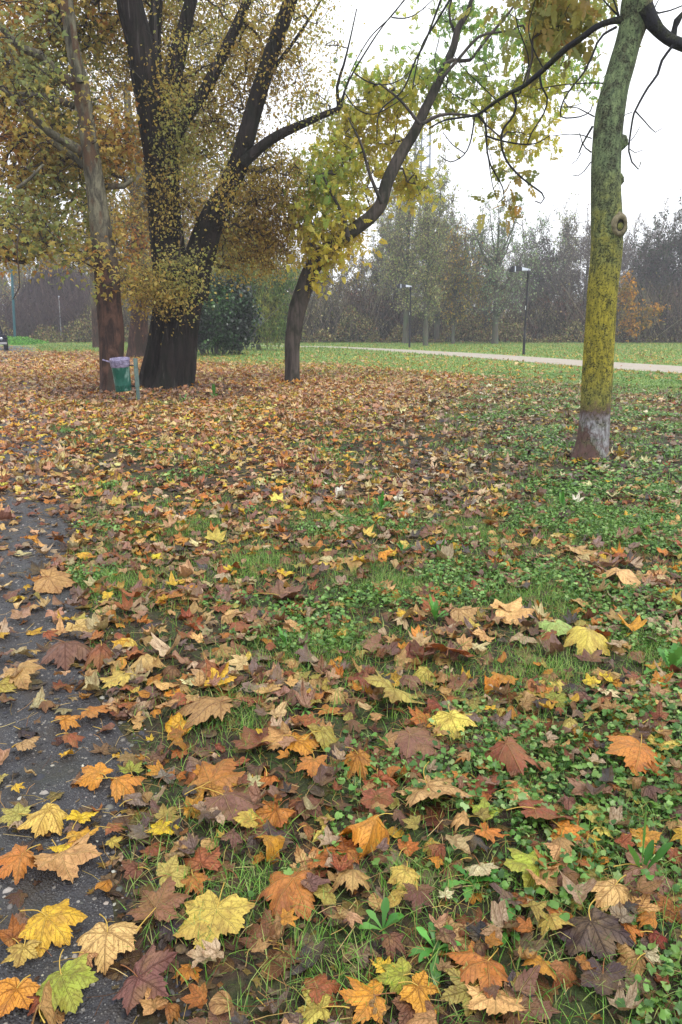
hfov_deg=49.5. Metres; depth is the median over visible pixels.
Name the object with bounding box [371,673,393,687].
fallen leaf
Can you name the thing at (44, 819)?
fallen leaf
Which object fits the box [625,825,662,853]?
fallen leaf
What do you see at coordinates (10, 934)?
fallen leaf
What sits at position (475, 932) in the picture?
fallen leaf
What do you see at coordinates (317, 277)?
ochre tree
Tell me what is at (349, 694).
fallen leaf
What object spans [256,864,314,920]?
fallen leaf
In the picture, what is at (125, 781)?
fallen leaf
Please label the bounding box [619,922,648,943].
fallen leaf
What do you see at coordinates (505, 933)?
weed
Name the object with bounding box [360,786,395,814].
fallen leaf
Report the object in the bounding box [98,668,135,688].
fallen leaf
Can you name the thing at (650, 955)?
fallen leaf
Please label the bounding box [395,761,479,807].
fallen leaf
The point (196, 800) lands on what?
fallen leaf
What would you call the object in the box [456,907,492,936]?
fallen leaf
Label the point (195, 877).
fallen leaf
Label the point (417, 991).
fallen leaf
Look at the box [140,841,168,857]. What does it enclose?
fallen leaf
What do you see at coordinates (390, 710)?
fallen leaf
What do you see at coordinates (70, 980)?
fallen leaf
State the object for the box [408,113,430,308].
lattice mast
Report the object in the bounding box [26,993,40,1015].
fallen leaf
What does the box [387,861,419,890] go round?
fallen leaf
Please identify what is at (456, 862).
fallen leaf
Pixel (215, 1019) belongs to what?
fallen leaf
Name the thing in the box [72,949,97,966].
fallen leaf
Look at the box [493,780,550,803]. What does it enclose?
fallen leaf
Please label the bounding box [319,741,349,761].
fallen leaf
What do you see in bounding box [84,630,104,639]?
fallen leaf
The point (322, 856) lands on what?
fallen leaf
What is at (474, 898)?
fallen leaf
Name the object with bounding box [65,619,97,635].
fallen leaf
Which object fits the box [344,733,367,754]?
fallen leaf
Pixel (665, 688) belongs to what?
fallen leaf
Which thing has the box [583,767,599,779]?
fallen leaf
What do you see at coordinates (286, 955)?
fallen leaf
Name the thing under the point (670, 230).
bare tree
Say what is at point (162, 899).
fallen leaf
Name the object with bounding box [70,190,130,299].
ochre tree
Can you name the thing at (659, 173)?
sky
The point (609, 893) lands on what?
fallen leaf
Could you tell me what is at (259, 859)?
fallen leaf
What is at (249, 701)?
fallen leaf
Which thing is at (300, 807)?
fallen leaf
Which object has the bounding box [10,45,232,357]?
plane tree
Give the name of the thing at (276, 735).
fallen leaf
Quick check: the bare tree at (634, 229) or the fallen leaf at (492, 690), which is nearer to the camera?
the fallen leaf at (492, 690)
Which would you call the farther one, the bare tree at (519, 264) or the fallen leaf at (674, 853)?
the bare tree at (519, 264)
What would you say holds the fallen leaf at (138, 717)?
on the ground at (152, 724)
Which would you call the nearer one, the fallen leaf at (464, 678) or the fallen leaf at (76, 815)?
the fallen leaf at (76, 815)
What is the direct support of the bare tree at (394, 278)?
on the ground at (152, 724)
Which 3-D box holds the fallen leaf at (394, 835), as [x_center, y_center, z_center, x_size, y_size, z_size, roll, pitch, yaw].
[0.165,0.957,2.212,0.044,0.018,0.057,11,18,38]
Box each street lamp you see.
[397,284,411,346]
[509,266,529,354]
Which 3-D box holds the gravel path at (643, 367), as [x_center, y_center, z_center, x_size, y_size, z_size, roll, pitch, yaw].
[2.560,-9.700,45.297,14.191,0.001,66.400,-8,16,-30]
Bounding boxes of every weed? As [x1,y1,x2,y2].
[211,384,217,397]
[278,626,296,646]
[293,706,316,717]
[359,897,403,947]
[372,491,389,509]
[397,533,414,550]
[408,922,460,984]
[428,594,448,619]
[429,534,446,551]
[440,864,499,901]
[491,907,519,947]
[553,491,567,506]
[628,807,673,879]
[644,643,681,673]
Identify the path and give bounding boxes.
[0,346,137,1023]
[246,345,681,372]
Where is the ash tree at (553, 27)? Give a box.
[341,0,681,464]
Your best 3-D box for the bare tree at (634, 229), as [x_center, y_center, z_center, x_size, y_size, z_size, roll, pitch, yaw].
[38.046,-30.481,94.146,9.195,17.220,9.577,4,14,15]
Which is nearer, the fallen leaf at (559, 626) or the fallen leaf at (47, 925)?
the fallen leaf at (47, 925)
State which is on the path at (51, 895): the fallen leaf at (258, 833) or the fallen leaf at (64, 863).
the fallen leaf at (64, 863)
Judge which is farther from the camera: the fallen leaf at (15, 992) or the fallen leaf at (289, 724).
the fallen leaf at (289, 724)
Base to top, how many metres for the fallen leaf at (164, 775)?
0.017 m
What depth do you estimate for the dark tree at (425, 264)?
104.90 m
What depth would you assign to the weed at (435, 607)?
3.82 m
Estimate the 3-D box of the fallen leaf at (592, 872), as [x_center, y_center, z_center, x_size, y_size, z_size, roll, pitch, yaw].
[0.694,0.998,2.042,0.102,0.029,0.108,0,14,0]
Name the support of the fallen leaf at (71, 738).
on the path at (51, 895)
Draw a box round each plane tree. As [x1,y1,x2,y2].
[0,0,180,392]
[0,37,166,347]
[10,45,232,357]
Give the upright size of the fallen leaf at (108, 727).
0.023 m
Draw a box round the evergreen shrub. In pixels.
[197,271,283,355]
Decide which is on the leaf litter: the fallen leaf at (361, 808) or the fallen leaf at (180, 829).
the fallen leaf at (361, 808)
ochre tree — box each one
[0,235,27,311]
[38,238,88,278]
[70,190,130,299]
[147,165,215,263]
[195,177,273,278]
[285,238,330,310]
[312,260,351,310]
[328,244,378,312]
[429,217,488,343]
[468,244,507,336]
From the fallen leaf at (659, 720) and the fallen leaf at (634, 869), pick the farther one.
the fallen leaf at (659, 720)
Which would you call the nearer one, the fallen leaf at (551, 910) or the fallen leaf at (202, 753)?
the fallen leaf at (551, 910)
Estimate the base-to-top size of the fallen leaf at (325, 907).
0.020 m
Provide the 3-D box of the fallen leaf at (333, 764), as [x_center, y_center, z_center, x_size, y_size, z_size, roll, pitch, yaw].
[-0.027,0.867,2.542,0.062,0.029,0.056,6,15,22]
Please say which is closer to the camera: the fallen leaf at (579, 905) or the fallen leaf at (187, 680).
the fallen leaf at (579, 905)
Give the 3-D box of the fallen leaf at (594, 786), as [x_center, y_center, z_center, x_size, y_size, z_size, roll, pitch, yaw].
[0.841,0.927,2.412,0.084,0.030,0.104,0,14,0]
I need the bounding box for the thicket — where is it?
[0,262,681,342]
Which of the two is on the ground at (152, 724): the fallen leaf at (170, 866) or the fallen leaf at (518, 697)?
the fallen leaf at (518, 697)
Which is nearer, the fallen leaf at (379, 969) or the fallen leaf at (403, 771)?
the fallen leaf at (379, 969)
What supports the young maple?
on the ground at (152, 724)
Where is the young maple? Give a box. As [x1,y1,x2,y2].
[615,270,670,342]
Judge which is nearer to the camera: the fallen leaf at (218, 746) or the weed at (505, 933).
the weed at (505, 933)
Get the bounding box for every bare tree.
[0,256,32,300]
[367,238,424,312]
[499,242,537,313]
[505,222,558,316]
[538,192,632,324]
[582,212,641,285]
[619,203,676,303]
[620,222,676,301]
[637,189,681,291]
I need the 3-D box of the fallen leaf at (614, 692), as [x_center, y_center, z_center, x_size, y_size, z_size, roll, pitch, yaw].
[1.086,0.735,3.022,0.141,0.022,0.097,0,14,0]
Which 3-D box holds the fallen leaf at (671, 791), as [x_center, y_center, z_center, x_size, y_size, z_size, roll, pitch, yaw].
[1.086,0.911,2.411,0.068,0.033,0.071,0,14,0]
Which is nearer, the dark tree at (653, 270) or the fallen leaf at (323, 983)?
the fallen leaf at (323, 983)
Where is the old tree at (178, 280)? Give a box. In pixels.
[60,0,396,388]
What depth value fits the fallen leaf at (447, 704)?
2.96 m
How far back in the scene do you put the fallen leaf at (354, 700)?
3.00 m
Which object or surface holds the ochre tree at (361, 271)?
on the ground at (152, 724)
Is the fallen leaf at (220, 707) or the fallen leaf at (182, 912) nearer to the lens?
the fallen leaf at (182, 912)
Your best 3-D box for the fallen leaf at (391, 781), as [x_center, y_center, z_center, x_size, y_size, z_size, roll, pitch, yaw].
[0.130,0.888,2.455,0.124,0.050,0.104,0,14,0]
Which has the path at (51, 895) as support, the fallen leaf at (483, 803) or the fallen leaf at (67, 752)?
the fallen leaf at (67, 752)
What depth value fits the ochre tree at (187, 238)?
106.90 m
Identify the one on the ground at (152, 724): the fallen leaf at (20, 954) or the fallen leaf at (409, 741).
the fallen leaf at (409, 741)
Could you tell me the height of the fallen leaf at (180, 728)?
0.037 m
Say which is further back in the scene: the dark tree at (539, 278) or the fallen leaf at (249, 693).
the dark tree at (539, 278)
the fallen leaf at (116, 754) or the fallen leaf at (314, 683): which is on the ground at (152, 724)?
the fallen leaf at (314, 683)
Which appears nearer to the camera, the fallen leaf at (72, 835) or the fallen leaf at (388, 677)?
the fallen leaf at (72, 835)
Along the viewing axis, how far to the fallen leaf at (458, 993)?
1.67 m
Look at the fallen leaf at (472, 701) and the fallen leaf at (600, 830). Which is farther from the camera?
the fallen leaf at (472, 701)
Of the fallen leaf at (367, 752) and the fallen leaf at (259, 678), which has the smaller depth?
the fallen leaf at (367, 752)
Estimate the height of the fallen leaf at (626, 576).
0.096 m
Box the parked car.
[0,326,8,350]
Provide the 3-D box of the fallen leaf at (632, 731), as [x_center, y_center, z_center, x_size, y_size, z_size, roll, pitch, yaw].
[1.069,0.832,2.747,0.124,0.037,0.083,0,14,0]
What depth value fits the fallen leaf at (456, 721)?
2.83 m
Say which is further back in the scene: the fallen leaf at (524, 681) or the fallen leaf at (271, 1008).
the fallen leaf at (524, 681)
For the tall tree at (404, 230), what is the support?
on the ground at (152, 724)
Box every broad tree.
[411,214,519,311]
[441,186,569,343]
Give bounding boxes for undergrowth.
[6,335,48,344]
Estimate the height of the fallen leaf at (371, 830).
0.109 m
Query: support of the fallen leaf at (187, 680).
on the ground at (152, 724)
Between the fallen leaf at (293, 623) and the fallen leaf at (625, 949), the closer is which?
the fallen leaf at (625, 949)
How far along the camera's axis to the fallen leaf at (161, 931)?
1.86 m
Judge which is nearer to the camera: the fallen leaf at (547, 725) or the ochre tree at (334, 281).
the fallen leaf at (547, 725)
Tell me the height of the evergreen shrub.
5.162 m
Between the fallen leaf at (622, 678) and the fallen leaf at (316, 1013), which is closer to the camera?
the fallen leaf at (316, 1013)
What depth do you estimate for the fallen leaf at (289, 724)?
2.79 m
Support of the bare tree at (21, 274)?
on the ground at (152, 724)
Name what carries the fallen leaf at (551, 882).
on the leaf litter
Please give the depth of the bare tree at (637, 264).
89.72 m
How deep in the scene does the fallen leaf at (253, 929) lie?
1.84 m
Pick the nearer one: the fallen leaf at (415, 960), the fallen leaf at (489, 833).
the fallen leaf at (415, 960)
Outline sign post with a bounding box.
[58,296,61,335]
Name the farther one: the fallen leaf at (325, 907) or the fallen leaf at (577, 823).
the fallen leaf at (577, 823)
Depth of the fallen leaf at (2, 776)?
2.52 m
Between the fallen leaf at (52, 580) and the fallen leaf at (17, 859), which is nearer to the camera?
the fallen leaf at (17, 859)
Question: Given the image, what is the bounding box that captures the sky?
[0,0,681,309]
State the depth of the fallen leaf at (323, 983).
1.67 m
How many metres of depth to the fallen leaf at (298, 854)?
2.09 m
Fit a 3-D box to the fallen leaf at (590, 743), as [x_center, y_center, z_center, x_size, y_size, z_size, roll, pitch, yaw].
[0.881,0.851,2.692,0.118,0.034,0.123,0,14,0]
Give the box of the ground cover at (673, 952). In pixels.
[59,370,681,1023]
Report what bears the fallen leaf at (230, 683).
on the ground at (152, 724)
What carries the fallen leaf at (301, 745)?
on the ground at (152, 724)
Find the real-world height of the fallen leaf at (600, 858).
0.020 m
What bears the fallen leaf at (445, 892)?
on the ground at (152, 724)
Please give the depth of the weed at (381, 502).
6.09 m
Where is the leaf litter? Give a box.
[0,342,681,1023]
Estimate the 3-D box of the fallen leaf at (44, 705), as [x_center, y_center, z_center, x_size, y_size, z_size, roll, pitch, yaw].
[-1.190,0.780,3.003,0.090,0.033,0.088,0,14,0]
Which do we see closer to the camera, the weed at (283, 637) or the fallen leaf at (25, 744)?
the fallen leaf at (25, 744)
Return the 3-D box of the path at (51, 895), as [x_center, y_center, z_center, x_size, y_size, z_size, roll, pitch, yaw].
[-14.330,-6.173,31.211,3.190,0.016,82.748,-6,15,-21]
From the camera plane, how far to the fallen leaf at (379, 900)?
1.95 m
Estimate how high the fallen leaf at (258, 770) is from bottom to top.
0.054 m
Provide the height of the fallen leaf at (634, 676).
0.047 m
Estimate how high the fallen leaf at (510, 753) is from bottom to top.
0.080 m
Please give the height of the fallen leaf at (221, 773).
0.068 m
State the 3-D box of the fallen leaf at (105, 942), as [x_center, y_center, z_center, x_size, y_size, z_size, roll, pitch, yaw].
[-0.579,1.058,1.822,0.163,0.050,0.151,0,14,0]
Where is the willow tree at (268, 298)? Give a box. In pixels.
[212,247,306,350]
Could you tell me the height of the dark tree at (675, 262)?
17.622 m
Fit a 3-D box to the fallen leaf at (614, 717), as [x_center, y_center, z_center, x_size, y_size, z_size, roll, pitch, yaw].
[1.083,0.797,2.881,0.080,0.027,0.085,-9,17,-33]
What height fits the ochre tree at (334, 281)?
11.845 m
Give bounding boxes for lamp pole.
[7,192,15,336]
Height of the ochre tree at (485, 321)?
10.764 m
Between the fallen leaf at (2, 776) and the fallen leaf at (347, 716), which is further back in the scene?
the fallen leaf at (347, 716)
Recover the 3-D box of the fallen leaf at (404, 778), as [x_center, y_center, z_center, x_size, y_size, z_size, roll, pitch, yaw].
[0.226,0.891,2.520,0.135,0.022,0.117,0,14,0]
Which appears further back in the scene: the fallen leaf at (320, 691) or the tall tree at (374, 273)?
the tall tree at (374, 273)
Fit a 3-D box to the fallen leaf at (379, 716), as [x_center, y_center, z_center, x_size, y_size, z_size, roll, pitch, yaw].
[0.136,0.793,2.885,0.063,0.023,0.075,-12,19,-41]
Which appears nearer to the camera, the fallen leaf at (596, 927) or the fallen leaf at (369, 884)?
the fallen leaf at (596, 927)
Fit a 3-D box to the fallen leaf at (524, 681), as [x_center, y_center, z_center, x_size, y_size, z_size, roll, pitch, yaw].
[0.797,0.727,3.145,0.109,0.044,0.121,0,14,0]
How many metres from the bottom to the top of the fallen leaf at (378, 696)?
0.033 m
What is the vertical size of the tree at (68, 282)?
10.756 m
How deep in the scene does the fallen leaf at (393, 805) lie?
2.36 m
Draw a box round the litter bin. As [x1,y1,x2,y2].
[102,357,139,399]
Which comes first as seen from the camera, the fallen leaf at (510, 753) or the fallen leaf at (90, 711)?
the fallen leaf at (510, 753)
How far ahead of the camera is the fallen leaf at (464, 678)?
3.15 m
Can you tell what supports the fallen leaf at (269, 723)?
on the ground at (152, 724)
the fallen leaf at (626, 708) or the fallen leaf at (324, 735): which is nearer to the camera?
the fallen leaf at (324, 735)
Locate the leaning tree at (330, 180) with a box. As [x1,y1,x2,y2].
[260,0,618,382]
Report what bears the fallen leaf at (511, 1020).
on the ground at (152, 724)
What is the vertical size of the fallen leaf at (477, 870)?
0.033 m
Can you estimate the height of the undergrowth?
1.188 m
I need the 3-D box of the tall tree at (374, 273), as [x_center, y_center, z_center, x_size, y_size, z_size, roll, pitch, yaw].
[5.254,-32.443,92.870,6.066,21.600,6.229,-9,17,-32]
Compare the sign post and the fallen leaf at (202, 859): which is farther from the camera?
the sign post
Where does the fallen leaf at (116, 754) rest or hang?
on the path at (51, 895)
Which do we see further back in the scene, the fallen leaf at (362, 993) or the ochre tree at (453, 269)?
the ochre tree at (453, 269)
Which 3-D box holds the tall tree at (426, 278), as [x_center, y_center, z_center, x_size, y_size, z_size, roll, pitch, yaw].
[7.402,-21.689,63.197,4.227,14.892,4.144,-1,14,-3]
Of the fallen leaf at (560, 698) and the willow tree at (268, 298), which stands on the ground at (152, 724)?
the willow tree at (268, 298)
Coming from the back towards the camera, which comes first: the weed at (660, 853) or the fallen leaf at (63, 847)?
the fallen leaf at (63, 847)
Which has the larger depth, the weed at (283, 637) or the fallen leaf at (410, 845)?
the weed at (283, 637)
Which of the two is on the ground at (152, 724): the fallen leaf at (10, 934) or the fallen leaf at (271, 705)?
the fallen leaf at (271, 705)
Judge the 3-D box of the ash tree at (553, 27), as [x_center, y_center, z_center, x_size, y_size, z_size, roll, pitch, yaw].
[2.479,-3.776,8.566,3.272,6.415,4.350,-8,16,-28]
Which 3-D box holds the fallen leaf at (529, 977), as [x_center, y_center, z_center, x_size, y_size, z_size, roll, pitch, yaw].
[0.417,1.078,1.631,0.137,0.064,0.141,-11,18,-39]
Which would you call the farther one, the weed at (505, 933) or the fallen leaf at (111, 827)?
the fallen leaf at (111, 827)
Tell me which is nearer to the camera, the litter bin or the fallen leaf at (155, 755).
the fallen leaf at (155, 755)
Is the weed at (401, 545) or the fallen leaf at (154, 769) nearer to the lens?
the fallen leaf at (154, 769)
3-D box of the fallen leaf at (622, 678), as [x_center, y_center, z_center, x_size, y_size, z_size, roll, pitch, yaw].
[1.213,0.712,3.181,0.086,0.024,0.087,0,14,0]
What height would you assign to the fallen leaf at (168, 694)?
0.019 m
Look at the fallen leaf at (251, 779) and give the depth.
2.42 m
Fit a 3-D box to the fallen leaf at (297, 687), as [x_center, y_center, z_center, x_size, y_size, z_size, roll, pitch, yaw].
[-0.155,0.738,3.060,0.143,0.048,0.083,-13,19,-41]
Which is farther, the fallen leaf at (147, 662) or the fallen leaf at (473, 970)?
the fallen leaf at (147, 662)
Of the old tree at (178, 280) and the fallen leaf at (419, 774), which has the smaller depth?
the fallen leaf at (419, 774)
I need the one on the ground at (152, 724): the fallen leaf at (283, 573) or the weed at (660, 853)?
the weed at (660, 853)
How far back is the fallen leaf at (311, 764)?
2.51 m
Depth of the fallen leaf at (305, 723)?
2.83 m
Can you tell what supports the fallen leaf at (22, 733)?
on the path at (51, 895)
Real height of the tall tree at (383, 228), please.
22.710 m
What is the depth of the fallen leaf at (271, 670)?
3.17 m
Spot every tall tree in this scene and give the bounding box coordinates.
[21,170,59,278]
[357,179,401,301]
[371,153,412,341]
[378,117,436,343]
[404,164,451,345]
[417,138,462,339]
[551,180,583,306]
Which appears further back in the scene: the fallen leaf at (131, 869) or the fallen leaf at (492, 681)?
the fallen leaf at (492, 681)
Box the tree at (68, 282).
[14,257,90,339]
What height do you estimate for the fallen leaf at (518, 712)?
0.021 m
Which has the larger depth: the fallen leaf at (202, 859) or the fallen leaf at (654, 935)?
the fallen leaf at (202, 859)
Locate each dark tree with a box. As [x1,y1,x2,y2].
[412,230,464,311]
[519,205,578,314]
[624,195,681,334]
[660,217,681,309]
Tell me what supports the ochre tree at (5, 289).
on the ground at (152, 724)
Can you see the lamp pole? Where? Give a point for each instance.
(13, 309)
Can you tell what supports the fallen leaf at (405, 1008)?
on the leaf litter
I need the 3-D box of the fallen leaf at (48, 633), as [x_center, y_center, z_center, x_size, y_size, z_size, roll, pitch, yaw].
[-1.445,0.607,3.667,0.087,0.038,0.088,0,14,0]
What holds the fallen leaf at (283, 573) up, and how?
on the leaf litter
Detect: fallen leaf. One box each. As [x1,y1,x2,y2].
[0,632,10,637]
[0,659,46,689]
[0,773,8,782]
[0,802,31,827]
[0,844,40,884]
[0,913,25,946]
[0,936,41,967]
[0,975,40,1017]
[6,782,25,792]
[11,736,39,750]
[13,726,38,738]
[17,799,67,837]
[17,899,87,956]
[26,833,102,882]
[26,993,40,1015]
[31,980,64,1023]
[33,567,76,593]
[36,949,98,1021]
[38,698,59,712]
[39,630,57,641]
[40,638,93,670]
[45,840,75,852]
[51,715,80,731]
[56,732,84,747]
[59,749,77,757]
[60,826,99,846]
[63,810,97,829]
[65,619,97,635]
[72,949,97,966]
[74,762,112,790]
[76,914,141,974]
[77,705,111,719]
[82,640,113,672]
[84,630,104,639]
[93,722,114,731]
[95,822,128,834]
[96,774,146,802]
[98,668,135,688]
[112,752,119,757]
[112,943,177,1015]
[113,696,130,707]
[117,760,144,776]
[120,792,148,805]
[121,860,149,879]
[125,652,164,671]
[126,824,151,839]
[126,876,190,930]
[127,679,141,684]
[128,711,145,724]
[132,695,149,700]
[140,748,169,764]
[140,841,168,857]
[143,760,169,775]
[145,817,179,834]
[150,694,160,705]
[151,854,189,887]
[151,912,184,944]
[152,552,161,558]
[152,766,176,785]
[154,803,180,822]
[162,688,185,696]
[165,712,193,740]
[166,817,183,837]
[171,724,186,736]
[171,964,202,983]
[173,882,254,948]
[174,696,255,729]
[176,784,205,818]
[179,907,188,918]
[180,672,195,685]
[180,869,210,894]
[183,846,222,878]
[184,758,245,796]
[184,769,197,784]
[186,1001,234,1023]
[193,741,219,756]
[200,754,209,761]
[200,785,264,827]
[200,828,217,849]
[204,662,236,686]
[210,860,237,882]
[215,743,224,752]
[220,671,234,685]
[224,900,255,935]
[231,726,272,749]
[232,808,261,827]
[235,756,249,765]
[238,827,267,841]
[238,908,281,948]
[239,693,268,705]
[239,773,264,786]
[241,688,254,696]
[245,761,269,776]
[251,852,264,865]
[252,671,263,683]
[253,798,295,827]
[254,580,315,597]
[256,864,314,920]
[256,985,289,1013]
[257,720,272,730]
[259,819,293,859]
[262,701,274,711]
[262,727,296,750]
[263,668,283,680]
[269,778,298,802]
[273,943,300,975]
[277,568,292,575]
[278,619,307,631]
[279,715,295,728]
[285,670,302,683]
[287,732,318,755]
[288,794,301,817]
[288,794,324,820]
[290,843,321,873]
[293,683,313,701]
[294,751,327,777]
[295,987,349,1023]
[297,822,316,841]
[299,846,339,869]
[300,712,325,726]
[301,973,340,1005]
[304,723,341,750]
[309,672,324,689]
[313,686,324,700]
[313,704,342,716]
[314,884,336,905]
[315,831,349,846]
[317,904,336,925]
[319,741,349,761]
[319,1019,341,1023]
[320,718,335,728]
[327,756,340,769]
[329,835,363,863]
[332,855,369,893]
[333,702,357,718]
[337,813,392,860]
[338,976,395,1023]
[341,689,357,696]
[341,747,376,780]
[343,712,353,720]
[344,680,361,691]
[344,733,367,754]
[345,696,368,704]
[352,801,366,811]
[353,862,366,872]
[356,781,375,794]
[357,745,376,765]
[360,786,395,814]
[360,870,373,889]
[362,768,398,791]
[363,670,424,703]
[367,692,384,701]
[368,893,386,919]
[369,712,384,721]
[370,956,394,972]
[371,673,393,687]
[372,957,414,993]
[373,745,403,768]
[383,820,389,844]
[385,702,396,712]
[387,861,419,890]
[388,827,403,837]
[389,797,399,809]
[392,720,448,758]
[392,765,410,777]
[392,988,436,1023]
[394,768,413,782]
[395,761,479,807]
[397,834,418,855]
[398,753,434,768]
[398,970,441,1013]
[399,675,423,691]
[401,719,431,726]
[403,877,434,915]
[407,945,431,967]
[408,706,430,724]
[410,765,424,779]
[423,837,439,856]
[424,643,475,656]
[426,916,474,952]
[427,703,477,739]
[433,668,449,682]
[438,887,453,900]
[439,694,452,710]
[440,605,479,625]
[440,962,502,1016]
[442,764,454,780]
[442,857,471,877]
[443,940,508,997]
[446,672,477,692]
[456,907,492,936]
[459,690,489,706]
[460,789,473,808]
[464,854,499,876]
[465,920,488,941]
[465,979,525,1015]
[466,678,479,689]
[466,775,497,794]
[467,797,504,821]
[468,771,497,788]
[469,893,483,904]
[470,821,510,842]
[476,757,504,773]
[482,597,534,626]
[482,729,542,775]
[484,671,499,693]
[485,683,510,694]
[488,708,511,730]
[490,670,518,684]
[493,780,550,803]
[493,1014,520,1023]
[503,964,560,1023]
[504,848,563,890]
[506,799,575,819]
[508,724,519,733]
[512,694,521,703]
[515,674,537,688]
[515,719,551,736]
[516,711,526,720]
[517,691,539,713]
[521,952,556,981]
[526,716,542,726]
[526,865,558,894]
[535,617,571,637]
[538,906,575,938]
[543,837,574,869]
[544,690,567,707]
[547,680,563,693]
[547,906,572,928]
[549,810,590,847]
[550,819,583,841]
[554,898,635,961]
[556,544,597,554]
[563,624,612,655]
[569,739,599,753]
[570,898,585,911]
[572,726,593,740]
[573,803,609,825]
[576,957,627,995]
[577,848,611,864]
[578,857,612,881]
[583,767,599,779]
[584,684,607,691]
[588,783,607,803]
[591,826,613,838]
[591,874,631,911]
[594,688,620,698]
[597,567,644,590]
[602,788,630,809]
[605,734,669,777]
[606,713,624,721]
[609,732,621,735]
[610,679,622,688]
[613,704,638,712]
[613,851,673,900]
[616,942,653,975]
[618,671,631,682]
[618,728,634,735]
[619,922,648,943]
[623,667,646,681]
[625,714,657,733]
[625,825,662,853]
[631,891,662,914]
[636,944,664,963]
[637,694,656,707]
[640,929,667,949]
[642,718,679,727]
[647,729,681,750]
[648,687,672,699]
[654,892,681,923]
[663,788,681,794]
[667,847,681,863]
[667,882,681,901]
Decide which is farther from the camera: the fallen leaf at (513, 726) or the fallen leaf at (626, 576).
the fallen leaf at (626, 576)
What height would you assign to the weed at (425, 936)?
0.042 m
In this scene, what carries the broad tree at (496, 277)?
on the ground at (152, 724)
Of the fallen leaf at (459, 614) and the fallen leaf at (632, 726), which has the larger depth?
the fallen leaf at (459, 614)
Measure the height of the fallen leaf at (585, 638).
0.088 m
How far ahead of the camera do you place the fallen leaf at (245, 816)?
2.24 m
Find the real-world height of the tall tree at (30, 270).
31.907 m
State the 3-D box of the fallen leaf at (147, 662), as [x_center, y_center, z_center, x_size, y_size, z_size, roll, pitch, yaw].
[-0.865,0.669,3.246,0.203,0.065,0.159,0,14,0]
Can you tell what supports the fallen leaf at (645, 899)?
on the ground at (152, 724)
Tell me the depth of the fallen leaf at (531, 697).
2.98 m
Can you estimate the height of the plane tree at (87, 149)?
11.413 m
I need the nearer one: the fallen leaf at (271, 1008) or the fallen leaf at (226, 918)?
the fallen leaf at (271, 1008)
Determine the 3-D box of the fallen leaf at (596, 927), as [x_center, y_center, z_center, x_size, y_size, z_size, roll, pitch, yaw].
[0.616,1.027,1.797,0.186,0.051,0.148,-7,15,-26]
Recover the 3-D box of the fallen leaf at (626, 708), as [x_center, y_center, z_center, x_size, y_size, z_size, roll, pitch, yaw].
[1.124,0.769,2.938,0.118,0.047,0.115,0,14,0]
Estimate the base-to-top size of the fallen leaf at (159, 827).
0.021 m
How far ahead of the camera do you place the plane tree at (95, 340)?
56.61 m
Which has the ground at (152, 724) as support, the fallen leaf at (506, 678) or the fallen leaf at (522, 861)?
the fallen leaf at (506, 678)
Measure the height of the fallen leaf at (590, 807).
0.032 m
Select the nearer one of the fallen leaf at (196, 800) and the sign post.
the fallen leaf at (196, 800)
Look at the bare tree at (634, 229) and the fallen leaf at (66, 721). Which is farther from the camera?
the bare tree at (634, 229)
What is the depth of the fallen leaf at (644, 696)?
2.98 m
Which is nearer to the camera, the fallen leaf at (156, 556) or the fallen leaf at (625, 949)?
the fallen leaf at (625, 949)
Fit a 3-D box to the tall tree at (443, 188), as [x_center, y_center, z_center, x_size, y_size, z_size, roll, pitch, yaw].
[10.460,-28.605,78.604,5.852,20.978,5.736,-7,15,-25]
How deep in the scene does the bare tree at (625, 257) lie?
95.67 m
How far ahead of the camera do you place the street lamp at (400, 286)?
58.31 m
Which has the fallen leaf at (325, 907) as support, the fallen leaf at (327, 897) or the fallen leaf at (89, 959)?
the fallen leaf at (327, 897)
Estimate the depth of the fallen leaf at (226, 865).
2.05 m
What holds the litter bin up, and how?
on the ground at (152, 724)
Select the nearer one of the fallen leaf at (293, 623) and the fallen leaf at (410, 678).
the fallen leaf at (410, 678)
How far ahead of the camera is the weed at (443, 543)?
4.92 m
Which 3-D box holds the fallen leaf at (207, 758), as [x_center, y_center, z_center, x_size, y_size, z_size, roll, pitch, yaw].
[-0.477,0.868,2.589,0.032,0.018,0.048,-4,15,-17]
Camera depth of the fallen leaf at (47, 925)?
1.86 m
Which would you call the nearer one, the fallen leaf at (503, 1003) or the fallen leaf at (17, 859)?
the fallen leaf at (503, 1003)
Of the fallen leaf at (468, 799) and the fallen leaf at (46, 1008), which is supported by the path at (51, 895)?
the fallen leaf at (46, 1008)
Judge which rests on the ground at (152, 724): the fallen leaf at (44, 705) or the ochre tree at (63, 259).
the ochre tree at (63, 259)
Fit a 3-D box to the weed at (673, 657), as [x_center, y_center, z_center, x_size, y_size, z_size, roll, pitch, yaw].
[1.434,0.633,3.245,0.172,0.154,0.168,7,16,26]
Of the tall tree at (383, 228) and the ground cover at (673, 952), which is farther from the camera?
the tall tree at (383, 228)
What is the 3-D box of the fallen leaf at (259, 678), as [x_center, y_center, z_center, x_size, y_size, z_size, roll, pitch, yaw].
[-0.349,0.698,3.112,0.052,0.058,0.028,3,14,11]
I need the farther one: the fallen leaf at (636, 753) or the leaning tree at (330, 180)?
the leaning tree at (330, 180)
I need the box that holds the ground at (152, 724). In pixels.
[0,338,681,1023]
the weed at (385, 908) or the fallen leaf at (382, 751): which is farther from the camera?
the fallen leaf at (382, 751)

